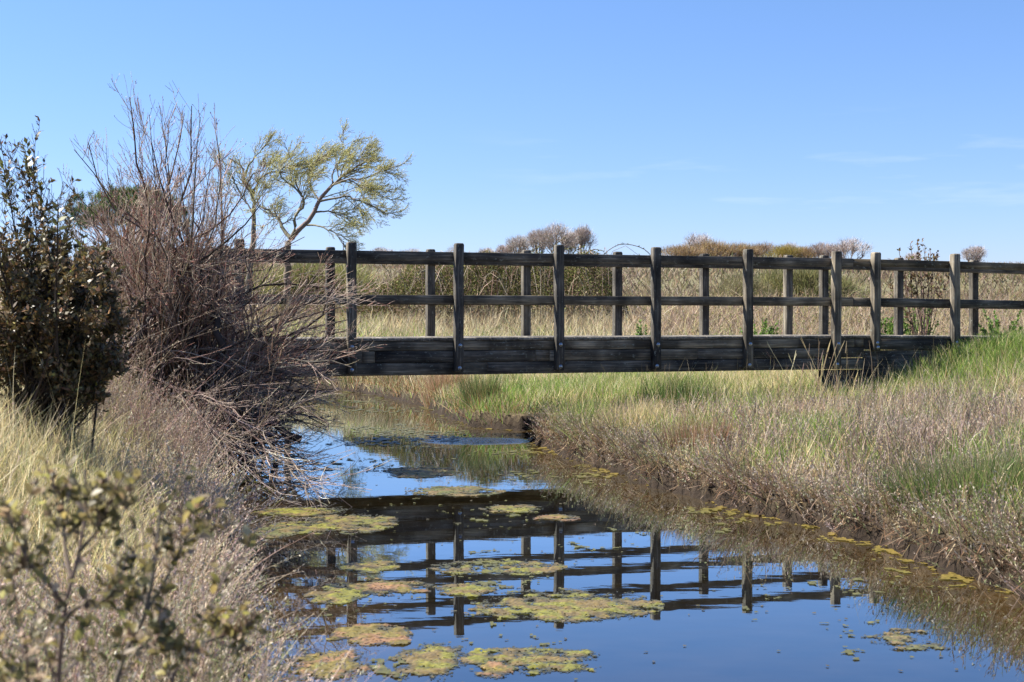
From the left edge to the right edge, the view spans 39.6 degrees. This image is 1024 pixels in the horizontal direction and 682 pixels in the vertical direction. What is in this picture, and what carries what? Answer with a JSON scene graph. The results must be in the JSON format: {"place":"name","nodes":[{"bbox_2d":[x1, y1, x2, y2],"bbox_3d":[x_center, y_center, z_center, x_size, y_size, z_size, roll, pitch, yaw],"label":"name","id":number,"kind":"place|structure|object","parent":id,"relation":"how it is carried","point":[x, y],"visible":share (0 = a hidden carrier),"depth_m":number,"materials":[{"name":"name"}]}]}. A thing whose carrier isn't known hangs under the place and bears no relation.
{"place":"outdoors","nodes":[
{"label":"outdoors","id":0,"kind":"place"},
{"bbox_2d":[0,267,1023,681],"bbox_3d":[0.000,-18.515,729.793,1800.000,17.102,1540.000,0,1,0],"label":"ground","id":1,"kind":"structure","parent":0,"point":[510,421],"depth_m":12.21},
{"bbox_2d":[0,115,144,458],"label":"evergreen shrub","id":2,"kind":"object","parent":1,"relation":"on","point":[56,326],"visible":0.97,"depth_m":9.98,"materials":[{"name":"green plant"}]},
{"bbox_2d":[63,181,191,289],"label":"pine tree","id":3,"kind":"object","parent":1,"relation":"on","point":[82,196],"visible":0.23,"depth_m":69.25,"materials":[{"name":"green plant"}]},
{"bbox_2d":[0,300,264,623],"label":"straw grass","id":4,"kind":"structure","parent":1,"relation":"on","point":[79,464],"depth_m":8.62,"materials":[{"name":"beige plant"}]},
{"bbox_2d":[0,439,267,681],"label":"foreground shrub","id":5,"kind":"object","parent":1,"relation":"on","point":[166,642],"visible":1,"depth_m":2.83,"materials":[{"name":"green plant"}]},
{"bbox_2d":[0,242,428,681],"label":"saltmarsh scrub","id":6,"kind":"object","parent":1,"relation":"on","point":[191,447],"visible":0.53,"depth_m":6.75,"materials":[{"name":"beige plant"}]},
{"bbox_2d":[46,76,391,509],"bbox_3d":[-3.271,-0.426,15.005,4.519,5.155,6.162,0,1,0],"label":"tamarisk bush","id":7,"kind":"object","parent":1,"relation":"on","point":[172,299],"visible":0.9,"depth_m":15.61,"materials":[{"name":"brown plant"}]},
{"bbox_2d":[178,262,277,293],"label":"olive bush","id":8,"kind":"object","parent":1,"relation":"on","point":[254,266],"visible":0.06,"depth_m":115.51,"materials":[{"name":"green plant"}]},
{"bbox_2d":[204,124,312,293],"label":"willow tree","id":9,"kind":"object","parent":1,"relation":"on","point":[237,167],"visible":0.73,"depth_m":51.79,"materials":[{"name":"green plant"}]},
{"bbox_2d":[245,263,383,309],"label":"olive bush","id":10,"kind":"object","parent":1,"relation":"on","point":[339,268],"visible":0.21,"depth_m":111.19,"materials":[{"name":"green plant"}]},
{"bbox_2d":[238,118,416,293],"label":"willow tree","id":11,"kind":"object","parent":1,"relation":"on","point":[349,158],"visible":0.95,"depth_m":49.90,"materials":[{"name":"green plant"}]},
{"bbox_2d":[336,376,366,389],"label":"rush tussock","id":12,"kind":"object","parent":1,"relation":"on","point":[345,379],"visible":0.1,"depth_m":31.78,"materials":[{"name":"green plant"}]},
{"bbox_2d":[372,246,392,250],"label":"bare tree","id":13,"kind":"object","parent":1,"relation":"on","point":[378,249],"visible":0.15,"depth_m":439.14,"materials":[{"name":"grey plant"}]},
{"bbox_2d":[377,375,416,386],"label":"rush tussock","id":14,"kind":"object","parent":1,"relation":"on","point":[385,377],"visible":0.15,"depth_m":29.61,"materials":[{"name":"beige plant"}]},
{"bbox_2d":[414,375,466,407],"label":"rush tussock","id":15,"kind":"object","parent":1,"relation":"on","point":[435,381],"visible":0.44,"depth_m":25.86,"materials":[{"name":"beige plant"}]},
{"bbox_2d":[454,374,509,408],"bbox_3d":[-0.474,0.732,22.562,0.972,0.712,1.167,0,1,17],"label":"rush tussock","id":16,"kind":"object","parent":1,"relation":"on","point":[475,388],"visible":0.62,"depth_m":22.40,"materials":[{"name":"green plant"}]},
{"bbox_2d":[478,247,493,252],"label":"bare tree","id":17,"kind":"object","parent":1,"relation":"on","point":[488,248],"visible":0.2,"depth_m":442.83,"materials":[{"name":"grey plant"}]},
{"bbox_2d":[494,244,513,252],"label":"bare tree","id":18,"kind":"object","parent":1,"relation":"on","point":[500,248],"visible":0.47,"depth_m":434.62,"materials":[{"name":"brown plant"}]},
{"bbox_2d":[339,237,671,322],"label":"bramble thicket","id":19,"kind":"object","parent":1,"relation":"on","point":[503,280],"visible":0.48,"depth_m":44.94,"materials":[{"name":"green plant"}]},
{"bbox_2d":[0,251,1023,319],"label":"scrub","id":20,"kind":"object","parent":1,"relation":"on","point":[885,275],"visible":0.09,"depth_m":273.57,"materials":[{"name":"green plant"}]},
{"bbox_2d":[503,234,534,252],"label":"bare tree","id":21,"kind":"object","parent":1,"relation":"on","point":[516,244],"visible":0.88,"depth_m":431.44,"materials":[{"name":"grey plant"}]},
{"bbox_2d":[524,228,548,252],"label":"bare tree","id":22,"kind":"object","parent":1,"relation":"on","point":[534,242],"visible":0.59,"depth_m":436.41,"materials":[{"name":"grey plant"}]},
{"bbox_2d":[76,239,1023,396],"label":"timber footbridge","id":23,"kind":"object","parent":1,"relation":"on","point":[458,352],"visible":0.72,"depth_m":20.30,"materials":[{"name":"brown wood"}]},
{"bbox_2d":[533,221,580,252],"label":"bare tree","id":24,"kind":"object","parent":1,"relation":"on","point":[551,238],"visible":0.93,"depth_m":428.63,"materials":[{"name":"brown plant"}]},
{"bbox_2d":[558,237,581,253],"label":"bare tree","id":25,"kind":"object","parent":1,"relation":"on","point":[570,251],"visible":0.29,"depth_m":440.92,"materials":[{"name":"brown plant"}]},
{"bbox_2d":[540,395,618,423],"bbox_3d":[0.853,0.919,18.416,1.050,0.512,1.081,0,1,16],"label":"rush tussock","id":26,"kind":"object","parent":1,"relation":"on","point":[587,406],"visible":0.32,"depth_m":18.27,"materials":[{"name":"beige plant"}]},
{"bbox_2d":[570,224,597,253],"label":"bare tree","id":27,"kind":"object","parent":1,"relation":"on","point":[585,233],"visible":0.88,"depth_m":433.95,"materials":[{"name":"grey plant"}]},
{"bbox_2d":[585,396,671,434],"bbox_3d":[1.367,0.890,16.598,1.113,0.561,1.068,0,1,0],"label":"rush tussock","id":28,"kind":"object","parent":1,"relation":"on","point":[632,412],"visible":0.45,"depth_m":16.53,"materials":[{"name":"beige plant"}]},
{"bbox_2d":[634,320,650,334],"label":"leafy plant","id":29,"kind":"object","parent":1,"relation":"on","point":[639,329],"visible":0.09,"depth_m":30.44,"materials":[{"name":"green plant"}]},
{"bbox_2d":[631,374,727,409],"bbox_3d":[2.264,0.705,19.110,1.335,0.606,1.323,-1,1,-38],"label":"rush tussock","id":30,"kind":"object","parent":1,"relation":"on","point":[662,392],"visible":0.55,"depth_m":18.93,"materials":[{"name":"green plant"}]},
{"bbox_2d":[661,243,708,255],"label":"willow bush","id":31,"kind":"object","parent":1,"relation":"on","point":[678,250],"visible":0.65,"depth_m":428.42,"materials":[{"name":"brown plant"}]},
{"bbox_2d":[647,411,743,456],"bbox_3d":[1.829,0.942,14.248,0.948,0.492,0.931,0,1,0],"label":"rush tussock","id":32,"kind":"object","parent":1,"relation":"on","point":[683,434],"visible":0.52,"depth_m":14.18,"materials":[{"name":"green plant"}]},
{"bbox_2d":[682,230,712,246],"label":"bare tree","id":33,"kind":"object","parent":1,"relation":"on","point":[691,241],"visible":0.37,"depth_m":442.62,"materials":[{"name":"grey plant"}]},
{"bbox_2d":[684,236,738,255],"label":"willow bush","id":34,"kind":"object","parent":1,"relation":"on","point":[705,244],"visible":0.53,"depth_m":432.14,"materials":[{"name":"brown plant"}]},
{"bbox_2d":[707,241,766,256],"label":"willow bush","id":35,"kind":"object","parent":1,"relation":"on","point":[734,248],"visible":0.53,"depth_m":430.21,"materials":[{"name":"brown plant"}]},
{"bbox_2d":[709,269,775,296],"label":"olive bush","id":36,"kind":"object","parent":1,"relation":"on","point":[739,284],"visible":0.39,"depth_m":117.66,"materials":[{"name":"green plant"}]},
{"bbox_2d":[739,318,779,334],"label":"leafy plant","id":37,"kind":"object","parent":1,"relation":"on","point":[770,330],"visible":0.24,"depth_m":30.92,"materials":[{"name":"green plant"}]},
{"bbox_2d":[748,240,777,256],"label":"willow bush","id":38,"kind":"object","parent":1,"relation":"on","point":[767,247],"visible":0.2,"depth_m":436.79,"materials":[{"name":"brown plant"}]},
{"bbox_2d":[518,315,1023,550],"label":"bank grass","id":39,"kind":"structure","parent":1,"relation":"on","point":[960,356],"depth_m":18.46,"materials":[{"name":"green plant"}]},
{"bbox_2d":[520,331,1023,595],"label":"saltmarsh scrub","id":40,"kind":"object","parent":1,"relation":"on","point":[646,443],"visible":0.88,"depth_m":12.74,"materials":[{"name":"beige plant"}]},
{"bbox_2d":[761,244,801,257],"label":"willow bush","id":41,"kind":"object","parent":1,"relation":"on","point":[784,250],"visible":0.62,"depth_m":425.15,"materials":[{"name":"green plant"}]},
{"bbox_2d":[778,241,797,255],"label":"bare tree","id":42,"kind":"object","parent":1,"relation":"on","point":[793,244],"visible":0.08,"depth_m":440.63,"materials":[{"name":"grey plant"}]},
{"bbox_2d":[567,274,1023,334],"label":"dead reed","id":43,"kind":"object","parent":1,"relation":"on","point":[726,315],"visible":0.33,"depth_m":40.64,"materials":[{"name":"beige plant"}]},
{"bbox_2d":[739,269,869,297],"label":"olive bush","id":44,"kind":"object","parent":1,"relation":"on","point":[803,278],"visible":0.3,"depth_m":123.97,"materials":[{"name":"green plant"}]},
{"bbox_2d":[792,245,825,257],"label":"willow bush","id":45,"kind":"object","parent":1,"relation":"on","point":[805,252],"visible":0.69,"depth_m":425.89,"materials":[{"name":"brown plant"}]},
{"bbox_2d":[808,242,840,257],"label":"bare tree","id":46,"kind":"object","parent":1,"relation":"on","point":[818,248],"visible":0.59,"depth_m":424.60,"materials":[{"name":"grey plant"}]},
{"bbox_2d":[767,335,891,404],"bbox_3d":[4.207,0.402,19.027,1.692,0.960,1.336,0,1,0],"label":"dry stalk clump","id":47,"kind":"object","parent":1,"relation":"on","point":[818,385],"visible":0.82,"depth_m":18.91,"materials":[{"name":"beige plant"}]},
{"bbox_2d":[828,236,873,258],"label":"bare tree","id":48,"kind":"object","parent":1,"relation":"on","point":[845,247],"visible":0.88,"depth_m":418.48,"materials":[{"name":"grey plant"}]},
{"bbox_2d":[881,316,909,334],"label":"leafy plant","id":49,"kind":"object","parent":1,"relation":"on","point":[890,328],"visible":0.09,"depth_m":25.20,"materials":[{"name":"green plant"}]},
{"bbox_2d":[904,250,921,259],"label":"bare tree","id":50,"kind":"object","parent":1,"relation":"on","point":[915,257],"visible":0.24,"depth_m":449.28,"materials":[{"name":"grey plant"}]},
{"bbox_2d":[903,307,939,334],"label":"leafy plant","id":51,"kind":"object","parent":1,"relation":"on","point":[906,328],"visible":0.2,"depth_m":27.49,"materials":[{"name":"green plant"}]},
{"bbox_2d":[888,238,960,334],"bbox_3d":[7.663,-0.711,26.485,1.344,2.428,1.134,0,1,0],"label":"leafy shrub","id":52,"kind":"object","parent":1,"relation":"on","point":[908,313],"visible":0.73,"depth_m":26.44,"materials":[{"name":"green plant"}]},
{"bbox_2d":[870,438,1023,516],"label":"rush tussock","id":53,"kind":"object","parent":1,"relation":"on","point":[929,486],"visible":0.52,"depth_m":10.15,"materials":[{"name":"green plant"}]},
{"bbox_2d":[958,244,988,261],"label":"bare tree","id":54,"kind":"object","parent":1,"relation":"on","point":[978,251],"visible":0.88,"depth_m":433.60,"materials":[{"name":"grey plant"}]},
{"bbox_2d":[978,309,1021,335],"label":"leafy plant","id":55,"kind":"object","parent":1,"relation":"on","point":[997,326],"visible":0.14,"depth_m":26.55,"materials":[{"name":"green plant"}]},
{"bbox_2d":[0,0,1023,265],"label":"sky","id":56,"kind":"structure","parent":0,"point":[888,125],"materials":[{"name":"blue"}]},
{"bbox_2d":[94,305,1023,425],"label":"rough grass","id":57,"kind":"structure","parent":0,"point":[455,400],"depth_m":36.45,"materials":[{"name":"beige plant"}]},
{"bbox_2d":[220,388,1023,681],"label":"water","id":58,"kind":"structure","parent":0,"point":[684,571],"depth_m":9.03,"materials":[{"name":"blue liquid"}]},
{"bbox_2d":[253,523,306,537],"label":"algae mat","id":59,"kind":"object","parent":58,"relation":"on","point":[283,530],"visible":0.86,"depth_m":10.93,"materials":[{"name":"green plant"}]},
{"bbox_2d":[251,507,352,516],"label":"algae mat","id":60,"kind":"object","parent":58,"relation":"on","point":[294,511],"visible":0.96,"depth_m":12.04,"materials":[{"name":"green plant"}]},
{"bbox_2d":[280,649,370,679],"bbox_3d":[-0.882,1.530,6.753,0.447,0.012,0.587,0,1,0],"label":"algae mat","id":61,"kind":"object","parent":58,"relation":"on","point":[326,671],"visible":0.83,"depth_m":6.74,"materials":[{"name":"green plant"}]},
{"bbox_2d":[269,514,397,534],"bbox_3d":[-1.411,1.453,11.373,1.028,0.012,1.224,0,1,0],"label":"algae mat","id":62,"kind":"object","parent":58,"relation":"on","point":[349,521],"visible":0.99,"depth_m":11.34,"materials":[{"name":"green plant"}]},
{"bbox_2d":[303,582,368,604],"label":"algae mat","id":63,"kind":"object","parent":58,"relation":"on","point":[348,593],"visible":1,"depth_m":8.43,"materials":[{"name":"green plant"}]},
{"bbox_2d":[338,560,400,572],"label":"algae mat","id":64,"kind":"object","parent":58,"relation":"on","point":[362,566],"visible":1,"depth_m":9.38,"materials":[{"name":"green plant"}]},
{"bbox_2d":[326,623,413,646],"bbox_3d":[-0.732,1.519,7.380,0.442,0.012,0.523,0,1,0],"label":"algae mat","id":65,"kind":"object","parent":58,"relation":"on","point":[399,634],"visible":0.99,"depth_m":7.37,"materials":[{"name":"green plant"}]},
{"bbox_2d":[347,578,439,595],"bbox_3d":[-0.724,1.498,8.692,0.576,0.012,0.548,0,1,0],"label":"algae mat","id":66,"kind":"object","parent":58,"relation":"on","point":[370,588],"visible":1,"depth_m":8.68,"materials":[{"name":"green plant"}]},
{"bbox_2d":[381,465,459,477],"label":"algae mat","id":67,"kind":"object","parent":58,"relation":"on","point":[412,472],"visible":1,"depth_m":15.16,"materials":[{"name":"green plant"}]},
{"bbox_2d":[384,642,470,680],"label":"algae mat","id":68,"kind":"object","parent":58,"relation":"on","point":[422,657],"visible":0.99,"depth_m":6.82,"materials":[{"name":"green plant"}]},
{"bbox_2d":[405,485,505,495],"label":"algae mat","id":69,"kind":"object","parent":58,"relation":"on","point":[457,490],"visible":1,"depth_m":13.51,"materials":[{"name":"green plant"}]},
{"bbox_2d":[436,582,496,596],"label":"algae mat","id":70,"kind":"object","parent":58,"relation":"on","point":[473,587],"visible":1,"depth_m":8.59,"materials":[{"name":"green plant"}]},
{"bbox_2d":[474,661,512,677],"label":"algae mat","id":71,"kind":"object","parent":58,"relation":"on","point":[490,665],"visible":1,"depth_m":6.64,"materials":[{"name":"green plant"}]},
{"bbox_2d":[429,558,567,575],"bbox_3d":[-0.092,1.486,9.390,0.927,0.011,0.649,0,1,0],"label":"algae mat","id":72,"kind":"object","parent":58,"relation":"on","point":[526,569],"visible":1,"depth_m":9.35,"materials":[{"name":"green plant"}]},
{"bbox_2d":[479,504,540,512],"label":"algae mat","id":73,"kind":"object","parent":58,"relation":"on","point":[526,508],"visible":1,"depth_m":12.25,"materials":[{"name":"green plant"}]},
{"bbox_2d":[458,645,600,673],"bbox_3d":[0.082,1.528,6.849,0.702,0.013,0.574,0,1,0],"label":"algae mat","id":74,"kind":"object","parent":58,"relation":"on","point":[480,657],"visible":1,"depth_m":6.86,"materials":[{"name":"green plant"}]},
{"bbox_2d":[533,513,579,521],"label":"algae mat","id":75,"kind":"object","parent":58,"relation":"on","point":[565,517],"visible":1,"depth_m":11.70,"materials":[{"name":"green plant"}]},
{"bbox_2d":[464,588,663,622],"bbox_3d":[0.304,1.506,8.162,1.147,0.013,0.964,0,1,0],"label":"algae mat","id":76,"kind":"object","parent":58,"relation":"on","point":[571,601],"visible":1,"depth_m":8.08,"materials":[{"name":"green plant"}]},
{"bbox_2d":[223,387,1011,680],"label":"algae scum","id":77,"kind":"object","parent":58,"relation":"on","point":[380,669],"visible":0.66,"depth_m":11.08,"materials":[{"name":"green plant"}]},
{"bbox_2d":[861,628,949,649],"bbox_3d":[2.017,1.522,7.292,0.442,0.010,0.512,0,1,0],"label":"algae mat","id":78,"kind":"object","parent":58,"relation":"on","point":[893,637],"visible":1,"depth_m":7.27,"materials":[{"name":"green plant"}]}
]}

